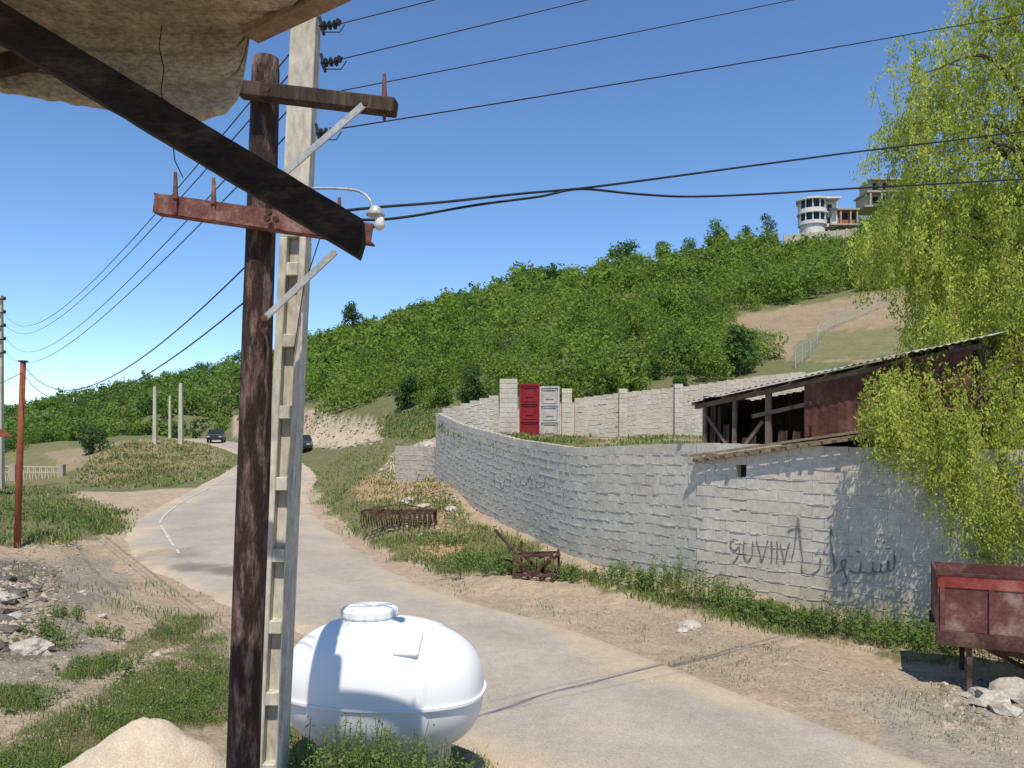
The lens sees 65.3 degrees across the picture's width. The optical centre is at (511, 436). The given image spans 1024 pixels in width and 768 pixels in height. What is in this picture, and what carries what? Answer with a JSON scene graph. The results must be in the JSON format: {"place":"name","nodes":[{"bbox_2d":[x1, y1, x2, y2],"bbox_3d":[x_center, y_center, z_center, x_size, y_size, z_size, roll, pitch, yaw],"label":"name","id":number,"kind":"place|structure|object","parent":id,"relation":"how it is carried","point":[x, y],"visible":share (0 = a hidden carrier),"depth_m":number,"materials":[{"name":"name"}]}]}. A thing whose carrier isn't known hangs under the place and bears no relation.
{"place":"outdoors","nodes":[
{"label":"outdoors","id":0,"kind":"place"},
{"bbox_2d":[0,1,365,260],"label":"timber beam","id":1,"kind":"structure","parent":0,"point":[94,79],"depth_m":2.32,"materials":[{"name":"brown wood"}]},
{"bbox_2d":[0,0,351,121],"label":"porch roof","id":2,"kind":"structure","parent":1,"relation":"on","point":[204,45],"depth_m":2.62,"materials":[{"name":"fabric"}]},
{"bbox_2d":[0,238,1023,767],"bbox_3d":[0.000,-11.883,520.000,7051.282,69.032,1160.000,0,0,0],"label":"ground","id":3,"kind":"structure","parent":0,"point":[866,336],"depth_m":14.36,"materials":[{"name":"beige soil"}]},
{"bbox_2d":[0,295,5,489],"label":"utility pole","id":4,"kind":"object","parent":3,"relation":"on","point":[2,439],"visible":0.92,"depth_m":44.91,"materials":[{"name":"concrete"}]},
{"bbox_2d":[2,137,284,362],"bbox_3d":[-15.096,-3.478,25.150,0.014,3.211,48.166,0,0,-34],"label":"overhead wire","id":5,"kind":"object","parent":4,"relation":"attached to","point":[149,273],"visible":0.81,"depth_m":9.32,"materials":[{"name":"black rubber"}]},
{"bbox_2d":[2,54,288,325],"bbox_3d":[-15.092,-4.904,25.150,0.014,4.667,48.214,0,0,-35],"label":"overhead wire","id":6,"kind":"object","parent":4,"relation":"attached to","point":[172,194],"visible":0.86,"depth_m":9.32,"materials":[{"name":"black rubber"}]},
{"bbox_2d":[0,607,15,621],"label":"rock","id":7,"kind":"object","parent":3,"relation":"on","point":[3,615],"visible":0.89,"depth_m":10.07,"materials":[{"name":"grey stone"}]},
{"bbox_2d":[13,360,28,547],"bbox_3d":[-11.452,0.449,18.600,0.298,4.457,0.160,0,0,0],"label":"rusty post","id":8,"kind":"object","parent":3,"relation":"on","point":[19,474],"visible":0.83,"depth_m":18.55,"materials":[{"name":"brown metal"}]},
{"bbox_2d":[23,302,242,401],"bbox_3d":[-6.476,-0.982,11.850,0.013,0.973,16.692,0,0,-36],"label":"overhead wire","id":9,"kind":"object","parent":8,"relation":"attached to","point":[241,304],"visible":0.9,"depth_m":7.33,"materials":[{"name":"black rubber"}]},
{"bbox_2d":[24,267,243,389],"bbox_3d":[-6.476,-1.185,11.850,0.013,1.011,16.692,0,0,-36],"label":"overhead wire","id":10,"kind":"object","parent":8,"relation":"attached to","point":[235,276],"visible":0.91,"depth_m":7.17,"materials":[{"name":"black rubber"}]},
{"bbox_2d":[8,638,54,654],"bbox_3d":[-5.591,2.466,9.353,0.469,0.239,0.363,0,0,0],"label":"rock","id":11,"kind":"object","parent":3,"relation":"on","point":[36,646],"visible":0.81,"depth_m":9.24,"materials":[{"name":"grey stone"}]},
{"bbox_2d":[0,682,69,714],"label":"weed clump","id":12,"kind":"object","parent":3,"relation":"on","point":[11,708],"visible":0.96,"depth_m":7.50,"materials":[{"name":"green plant"}]},
{"bbox_2d":[5,464,65,480],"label":"balustrade fence","id":13,"kind":"object","parent":3,"relation":"on","point":[60,472],"visible":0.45,"depth_m":54.97,"materials":[{"name":"paint"}]},
{"bbox_2d":[19,613,61,636],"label":"weed clump","id":14,"kind":"object","parent":3,"relation":"on","point":[45,622],"visible":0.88,"depth_m":9.86,"materials":[{"name":"green plant"}]},
{"bbox_2d":[13,618,82,649],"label":"weed clump","id":15,"kind":"object","parent":3,"relation":"on","point":[56,638],"visible":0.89,"depth_m":9.65,"materials":[{"name":"green plant"}]},
{"bbox_2d":[41,600,85,619],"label":"weed clump","id":16,"kind":"object","parent":3,"relation":"on","point":[63,610],"visible":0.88,"depth_m":10.76,"materials":[{"name":"green plant"}]},
{"bbox_2d":[35,651,129,677],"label":"weed clump","id":17,"kind":"object","parent":3,"relation":"on","point":[55,666],"visible":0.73,"depth_m":8.87,"materials":[{"name":"green plant"}]},
{"bbox_2d":[75,426,110,454],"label":"tree","id":18,"kind":"object","parent":3,"relation":"on","point":[92,437],"visible":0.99,"depth_m":61.75,"materials":[{"name":"green plant"}]},
{"bbox_2d":[79,620,125,640],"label":"weed clump","id":19,"kind":"object","parent":3,"relation":"on","point":[100,630],"visible":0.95,"depth_m":10.45,"materials":[{"name":"green plant"}]},
{"bbox_2d":[100,651,144,671],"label":"weed clump","id":20,"kind":"object","parent":3,"relation":"on","point":[116,655],"visible":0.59,"depth_m":9.33,"materials":[{"name":"green plant"}]},
{"bbox_2d":[61,717,225,767],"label":"sand mound","id":21,"kind":"object","parent":3,"relation":"on","point":[143,742],"visible":0.99,"depth_m":5.77,"materials":[{"name":"beige sand"}]},
{"bbox_2d":[152,386,157,443],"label":"utility pole","id":22,"kind":"object","parent":3,"relation":"on","point":[154,436],"visible":0.86,"depth_m":71.87,"materials":[{"name":"concrete"}]},
{"bbox_2d":[126,688,222,718],"bbox_3d":[-3.457,2.725,8.126,0.960,0.226,0.919,0,0,0],"label":"weed clump","id":23,"kind":"object","parent":3,"relation":"on","point":[212,695],"visible":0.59,"depth_m":8.21,"materials":[{"name":"green plant"}]},
{"bbox_2d":[178,383,183,443],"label":"utility pole","id":24,"kind":"object","parent":3,"relation":"on","point":[180,427],"visible":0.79,"depth_m":67.86,"materials":[{"name":"concrete"}]},
{"bbox_2d":[163,669,228,696],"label":"weed clump","id":25,"kind":"object","parent":3,"relation":"on","point":[205,683],"visible":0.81,"depth_m":9.01,"materials":[{"name":"green plant"}]},
{"bbox_2d":[152,53,398,767],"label":"utility pole","id":26,"kind":"object","parent":3,"relation":"on","point":[264,92],"visible":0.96,"depth_m":4.22,"materials":[{"name":"brown wood"}]},
{"bbox_2d":[260,16,346,767],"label":"utility pole","id":27,"kind":"object","parent":3,"relation":"on","point":[302,130],"visible":0.89,"depth_m":5.23,"materials":[{"name":"concrete"}]},
{"bbox_2d":[4,75,287,333],"bbox_3d":[-15.059,-4.490,25.150,0.014,4.108,48.165,0,0,-34],"label":"overhead wire","id":28,"kind":"object","parent":27,"relation":"attached to","point":[156,223],"visible":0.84,"depth_m":9.67,"materials":[{"name":"black rubber"}]},
{"bbox_2d":[6,112,285,351],"bbox_3d":[-15.029,-3.930,25.150,0.014,3.691,48.111,0,0,-34],"label":"overhead wire","id":29,"kind":"object","parent":27,"relation":"attached to","point":[144,264],"visible":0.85,"depth_m":9.95,"materials":[{"name":"black rubber"}]},
{"bbox_2d":[311,187,384,230],"bbox_3d":[-1.083,-1.492,5.193,0.543,0.331,0.122,0,0,12],"label":"street lamp","id":30,"kind":"object","parent":27,"relation":"attached to","point":[376,212],"visible":0.98,"depth_m":5.13,"materials":[{"name":"white metal"}]},
{"bbox_2d":[343,0,586,58],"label":"overhead wire","id":31,"kind":"object","parent":27,"relation":"attached to","point":[462,30],"visible":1,"depth_m":5.54,"materials":[{"name":"black rubber"}]},
{"bbox_2d":[341,0,791,90],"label":"overhead wire","id":32,"kind":"object","parent":27,"relation":"attached to","point":[560,47],"visible":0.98,"depth_m":5.82,"materials":[{"name":"black rubber"}]},
{"bbox_2d":[342,13,1023,128],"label":"overhead wire","id":33,"kind":"object","parent":27,"relation":"attached to","point":[661,76],"visible":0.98,"depth_m":6.16,"materials":[{"name":"black rubber"}]},
{"bbox_2d":[347,131,1023,210],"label":"overhead cable","id":34,"kind":"object","parent":27,"relation":"attached to","point":[501,195],"visible":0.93,"depth_m":6.88,"materials":[{"name":"black rubber"}]},
{"bbox_2d":[362,178,1023,220],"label":"overhead cable","id":35,"kind":"object","parent":27,"relation":"attached to","point":[532,197],"visible":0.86,"depth_m":6.95,"materials":[{"name":"black rubber"}]},
{"bbox_2d":[287,712,376,767],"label":"weed clump","id":36,"kind":"object","parent":3,"relation":"on","point":[297,764],"visible":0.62,"depth_m":5.38,"materials":[{"name":"green plant"}]},
{"bbox_2d":[304,727,398,767],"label":"weed clump","id":37,"kind":"object","parent":3,"relation":"on","point":[343,763],"visible":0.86,"depth_m":5.14,"materials":[{"name":"green plant"}]},
{"bbox_2d":[341,301,364,330],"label":"tree","id":38,"kind":"object","parent":3,"relation":"on","point":[349,310],"visible":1,"depth_m":191.92,"materials":[{"name":"green plant"}]},
{"bbox_2d":[305,713,419,767],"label":"weed clump","id":39,"kind":"object","parent":3,"relation":"on","point":[362,740],"visible":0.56,"depth_m":5.54,"materials":[{"name":"green plant"}]},
{"bbox_2d":[338,733,435,767],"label":"weed clump","id":40,"kind":"object","parent":3,"relation":"on","point":[389,757],"visible":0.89,"depth_m":5.08,"materials":[{"name":"green plant"}]},
{"bbox_2d":[290,602,486,767],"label":"water tank","id":41,"kind":"object","parent":3,"relation":"on","point":[405,674],"visible":0.83,"depth_m":6.45,"materials":[{"name":"plastic"}]},
{"bbox_2d":[332,718,444,767],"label":"weed clump","id":42,"kind":"object","parent":3,"relation":"on","point":[406,749],"visible":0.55,"depth_m":5.46,"materials":[{"name":"green plant"}]},
{"bbox_2d":[360,504,436,528],"bbox_3d":[-3.311,2.315,23.491,2.157,0.693,0.820,0,0,0],"label":"farm harrow","id":43,"kind":"object","parent":3,"relation":"on","point":[376,511],"visible":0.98,"depth_m":23.46,"materials":[{"name":"brown metal"}]},
{"bbox_2d":[392,373,422,409],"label":"tree","id":44,"kind":"object","parent":3,"relation":"on","point":[408,384],"visible":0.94,"depth_m":65.47,"materials":[{"name":"green plant"}]},
{"bbox_2d":[396,446,435,481],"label":"block wall","id":45,"kind":"structure","parent":3,"relation":"on","point":[410,460],"depth_m":34.65,"materials":[{"name":"concrete"}]},
{"bbox_2d":[373,726,480,767],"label":"weed clump","id":46,"kind":"object","parent":3,"relation":"on","point":[426,757],"visible":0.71,"depth_m":5.52,"materials":[{"name":"green plant"}]},
{"bbox_2d":[415,527,469,547],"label":"weed clump","id":47,"kind":"object","parent":3,"relation":"on","point":[453,538],"visible":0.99,"depth_m":20.79,"materials":[{"name":"green plant"}]},
{"bbox_2d":[435,384,452,407],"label":"tree","id":48,"kind":"object","parent":3,"relation":"on","point":[440,391],"visible":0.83,"depth_m":59.84,"materials":[{"name":"green plant"}]},
{"bbox_2d":[443,544,487,564],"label":"weed clump","id":49,"kind":"object","parent":3,"relation":"on","point":[468,552],"visible":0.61,"depth_m":18.34,"materials":[{"name":"green plant"}]},
{"bbox_2d":[442,395,499,432],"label":"block wall","id":50,"kind":"structure","parent":3,"relation":"on","point":[482,413],"depth_m":32.94,"materials":[{"name":"concrete"}]},
{"bbox_2d":[455,363,495,402],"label":"tree","id":51,"kind":"object","parent":3,"relation":"on","point":[472,394],"visible":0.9,"depth_m":53.76,"materials":[{"name":"green plant"}]},
{"bbox_2d":[439,542,512,577],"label":"weed clump","id":52,"kind":"object","parent":3,"relation":"on","point":[458,566],"visible":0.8,"depth_m":17.11,"materials":[{"name":"green plant"}]},
{"bbox_2d":[475,547,531,575],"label":"weed clump","id":53,"kind":"object","parent":3,"relation":"on","point":[499,564],"visible":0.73,"depth_m":16.94,"materials":[{"name":"green plant"}]},
{"bbox_2d":[0,404,1022,767],"bbox_3d":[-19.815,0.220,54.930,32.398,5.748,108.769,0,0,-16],"label":"grass","id":54,"kind":"structure","parent":3,"relation":"on","point":[406,424],"depth_m":17.15,"materials":[{"name":"green plant"}]},
{"bbox_2d":[4,176,1023,451],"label":"hillside shrubs","id":55,"kind":"object","parent":3,"relation":"on","point":[444,336],"visible":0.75,"depth_m":90.46,"materials":[{"name":"green plant"}]},
{"bbox_2d":[494,529,559,582],"bbox_3d":[0.232,2.426,16.339,1.504,0.972,0.567,0,0,24],"label":"farm plough","id":56,"kind":"object","parent":3,"relation":"on","point":[521,554],"visible":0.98,"depth_m":16.13,"materials":[{"name":"brown metal"}]},
{"bbox_2d":[554,563,596,581],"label":"weed clump","id":57,"kind":"object","parent":3,"relation":"on","point":[573,569],"visible":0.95,"depth_m":16.14,"materials":[{"name":"green plant"}]},
{"bbox_2d":[589,559,637,583],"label":"weed clump","id":58,"kind":"object","parent":3,"relation":"on","point":[614,571],"visible":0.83,"depth_m":16.04,"materials":[{"name":"green plant"}]},
{"bbox_2d":[612,239,639,258],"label":"tree","id":59,"kind":"object","parent":3,"relation":"on","point":[627,249],"visible":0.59,"depth_m":165.29,"materials":[{"name":"green plant"}]},
{"bbox_2d":[619,348,644,389],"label":"tree","id":60,"kind":"object","parent":3,"relation":"on","point":[638,368],"visible":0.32,"depth_m":46.80,"materials":[{"name":"green plant"}]},
{"bbox_2d":[624,565,677,588],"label":"weed clump","id":61,"kind":"object","parent":3,"relation":"on","point":[639,578],"visible":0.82,"depth_m":15.10,"materials":[{"name":"green plant"}]},
{"bbox_2d":[644,353,666,379],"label":"tree","id":62,"kind":"object","parent":3,"relation":"on","point":[656,365],"visible":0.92,"depth_m":48.70,"materials":[{"name":"green plant"}]},
{"bbox_2d":[641,549,706,595],"bbox_3d":[2.966,2.441,14.588,1.141,0.812,1.240,0,0,-31],"label":"weed clump","id":63,"kind":"object","parent":3,"relation":"on","point":[676,579],"visible":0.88,"depth_m":14.64,"materials":[{"name":"green plant"}]},
{"bbox_2d":[672,364,691,385],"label":"tree","id":64,"kind":"object","parent":3,"relation":"on","point":[682,370],"visible":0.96,"depth_m":45.73,"materials":[{"name":"green plant"}]},
{"bbox_2d":[678,619,700,630],"bbox_3d":[2.811,2.985,12.617,0.340,0.210,0.286,0,0,26],"label":"rock","id":65,"kind":"object","parent":3,"relation":"on","point":[689,624],"visible":0.76,"depth_m":12.54,"materials":[{"name":"grey stone"}]},
{"bbox_2d":[574,372,805,436],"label":"block wall","id":66,"kind":"structure","parent":3,"relation":"on","point":[650,411],"depth_m":33.25,"materials":[{"name":"concrete"}]},
{"bbox_2d":[668,564,735,608],"bbox_3d":[3.415,2.555,14.011,1.076,0.751,1.319,0,0,29],"label":"weed clump","id":67,"kind":"object","parent":3,"relation":"on","point":[702,587],"visible":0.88,"depth_m":13.82,"materials":[{"name":"green plant"}]},
{"bbox_2d":[704,218,728,244],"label":"tree","id":68,"kind":"object","parent":3,"relation":"on","point":[716,227],"visible":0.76,"depth_m":155.34,"materials":[{"name":"green plant"}]},
{"bbox_2d":[697,573,756,608],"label":"weed clump","id":69,"kind":"object","parent":3,"relation":"on","point":[725,587],"visible":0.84,"depth_m":13.53,"materials":[{"name":"green plant"}]},
{"bbox_2d":[436,413,1023,631],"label":"block wall","id":70,"kind":"structure","parent":3,"relation":"on","point":[807,526],"depth_m":14.45,"materials":[{"name":"concrete"}]},
{"bbox_2d":[717,323,761,375],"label":"tree","id":71,"kind":"object","parent":3,"relation":"on","point":[737,335],"visible":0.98,"depth_m":46.81,"materials":[{"name":"green plant"}]},
{"bbox_2d":[711,589,768,619],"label":"weed clump","id":72,"kind":"object","parent":3,"relation":"on","point":[729,604],"visible":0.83,"depth_m":13.04,"materials":[{"name":"green plant"}]},
{"bbox_2d":[738,595,795,620],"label":"weed clump","id":73,"kind":"object","parent":3,"relation":"on","point":[769,602],"visible":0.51,"depth_m":12.95,"materials":[{"name":"green plant"}]},
{"bbox_2d":[759,213,776,241],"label":"tree","id":74,"kind":"object","parent":3,"relation":"on","point":[764,217],"visible":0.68,"depth_m":145.70,"materials":[{"name":"green plant"}]},
{"bbox_2d":[751,600,815,628],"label":"weed clump","id":75,"kind":"object","parent":3,"relation":"on","point":[772,615],"visible":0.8,"depth_m":12.53,"materials":[{"name":"green plant"}]},
{"bbox_2d":[775,602,838,632],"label":"weed clump","id":76,"kind":"object","parent":3,"relation":"on","point":[800,616],"visible":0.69,"depth_m":12.39,"materials":[{"name":"green plant"}]},
{"bbox_2d":[796,196,840,233],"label":"hilltop house","id":77,"kind":"structure","parent":3,"relation":"on","point":[812,215],"depth_m":144.27,"materials":[{"name":"white paint"}]},
{"bbox_2d":[783,227,855,243],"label":"retaining wall","id":78,"kind":"structure","parent":3,"relation":"on","point":[838,232],"depth_m":142.80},
{"bbox_2d":[794,593,873,638],"bbox_3d":[4.961,2.750,12.443,1.088,0.637,1.149,0,0,-17],"label":"weed clump","id":79,"kind":"object","parent":3,"relation":"on","point":[819,625],"visible":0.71,"depth_m":12.20,"materials":[{"name":"green plant"}]},
{"bbox_2d":[828,208,859,230],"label":"hilltop house","id":80,"kind":"structure","parent":3,"relation":"on","point":[847,218],"depth_m":145.69,"materials":[{"name":"brick"}]},
{"bbox_2d":[795,291,894,367],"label":"hillside fence","id":81,"kind":"object","parent":3,"relation":"on","point":[844,315],"visible":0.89,"depth_m":58.80,"materials":[{"name":"grey metal"}]},
{"bbox_2d":[813,602,900,643],"bbox_3d":[5.309,2.808,12.156,1.127,0.500,1.148,0,0,-38],"label":"weed clump","id":82,"kind":"object","parent":3,"relation":"on","point":[862,636],"visible":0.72,"depth_m":12.11,"materials":[{"name":"green plant"}]},
{"bbox_2d":[843,602,925,647],"bbox_3d":[5.565,2.747,11.898,1.093,0.629,1.173,0,0,0],"label":"weed clump","id":83,"kind":"object","parent":3,"relation":"on","point":[888,637],"visible":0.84,"depth_m":11.71,"materials":[{"name":"green plant"}]},
{"bbox_2d":[853,178,917,215],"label":"hilltop house","id":84,"kind":"structure","parent":3,"relation":"on","point":[874,195],"depth_m":160.00,"materials":[{"name":"beige concrete"}]},
{"bbox_2d":[865,616,952,652],"bbox_3d":[5.849,2.856,11.651,1.238,0.437,1.165,0,0,0],"label":"weed clump","id":85,"kind":"object","parent":3,"relation":"on","point":[913,635],"visible":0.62,"depth_m":11.40,"materials":[{"name":"green plant"}]},
{"bbox_2d":[898,608,955,653],"bbox_3d":[6.106,2.771,11.493,0.941,0.581,1.014,0,0,40],"label":"weed clump","id":86,"kind":"object","parent":3,"relation":"on","point":[931,627],"visible":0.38,"depth_m":11.60,"materials":[{"name":"green plant"}]},
{"bbox_2d":[843,0,1023,565],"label":"willow tree","id":87,"kind":"object","parent":3,"relation":"on","point":[958,438],"visible":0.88,"depth_m":12.72,"materials":[{"name":"green plant"}]},
{"bbox_2d":[929,561,1023,690],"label":"farm trailer","id":88,"kind":"object","parent":3,"relation":"on","point":[979,606],"visible":0.94,"depth_m":9.31,"materials":[{"name":"red metal"}]},
{"bbox_2d":[933,633,1023,666],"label":"weed clump","id":89,"kind":"object","parent":3,"relation":"on","point":[978,658],"visible":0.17,"depth_m":10.70,"materials":[{"name":"green plant"}]},
{"bbox_2d":[970,688,1010,708],"bbox_3d":[5.391,2.986,9.054,0.509,0.250,0.436,0,0,0],"label":"rock","id":90,"kind":"object","parent":3,"relation":"on","point":[984,698],"visible":0.67,"depth_m":8.93,"materials":[{"name":"grey stone"}]},
{"bbox_2d":[988,677,1023,703],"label":"rock","id":91,"kind":"object","parent":3,"relation":"on","point":[1012,688],"visible":0.63,"depth_m":9.09,"materials":[{"name":"grey stone"}]},
{"bbox_2d":[988,701,1023,716],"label":"rock","id":92,"kind":"object","parent":3,"relation":"on","point":[1003,708],"visible":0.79,"depth_m":8.65,"materials":[{"name":"grey stone"}]},
{"bbox_2d":[0,412,1023,767],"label":"gravel","id":93,"kind":"structure","parent":0,"point":[986,720],"depth_m":10.00,"materials":[{"name":"grey gravel"}]},
{"bbox_2d":[0,0,1023,408],"label":"sky","id":94,"kind":"structure","parent":0,"point":[78,184],"materials":[{"name":"blue"}]},
{"bbox_2d":[124,439,934,767],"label":"road","id":95,"kind":"structure","parent":0,"point":[556,697],"depth_m":9.74,"materials":[{"name":"concrete"}]},
{"bbox_2d":[159,473,235,553],"bbox_3d":[-14.986,2.360,39.935,2.034,1.236,41.137,0,0,-16],"label":"road edge line","id":96,"kind":"object","parent":95,"relation":"on","point":[166,534],"visible":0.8,"depth_m":28.12,"materials":[{"name":"paint"}]},
{"bbox_2d":[206,430,225,442],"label":"parked car","id":97,"kind":"object","parent":95,"relation":"on","point":[211,435],"visible":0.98,"depth_m":88.44,"materials":[{"name":"paint"}]},
{"bbox_2d":[431,421,745,465],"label":"terrace ground","id":98,"kind":"structure","parent":0,"point":[590,443],"depth_m":29.09,"materials":[{"name":"green plant"}]},
{"bbox_2d":[500,379,516,434],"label":"gate pillar","id":99,"kind":"structure","parent":98,"relation":"on","point":[508,405],"depth_m":32.89,"materials":[{"name":"concrete"}]},
{"bbox_2d":[519,384,539,434],"bbox_3d":[0.721,-1.026,32.934,0.825,2.334,0.092,0,0,-7],"label":"gate leaf","id":100,"kind":"object","parent":98,"relation":"on","point":[529,408],"visible":0.84,"depth_m":32.93,"materials":[{"name":"red paint"}]},
{"bbox_2d":[540,386,559,434],"bbox_3d":[1.556,-0.973,32.885,0.830,2.228,0.092,0,0,14],"label":"gate leaf","id":101,"kind":"object","parent":98,"relation":"on","point":[549,409],"visible":0.84,"depth_m":32.88,"materials":[{"name":"white paint"}]},
{"bbox_2d":[561,389,571,435],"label":"gate pillar","id":102,"kind":"structure","parent":98,"relation":"on","point":[566,411],"depth_m":32.89,"materials":[{"name":"concrete"}]},
{"bbox_2d":[618,389,626,435],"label":"gate pillar","id":103,"kind":"structure","parent":98,"relation":"on","point":[622,412],"depth_m":32.99,"materials":[{"name":"concrete"}]},
{"bbox_2d":[673,384,682,435],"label":"gate pillar","id":104,"kind":"structure","parent":98,"relation":"on","point":[678,409],"depth_m":32.99,"materials":[{"name":"concrete"}]},
{"bbox_2d":[683,329,1012,461],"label":"wooden shed","id":105,"kind":"structure","parent":98,"relation":"on","point":[817,411],"depth_m":13.57,"materials":[{"name":"brown wood"}]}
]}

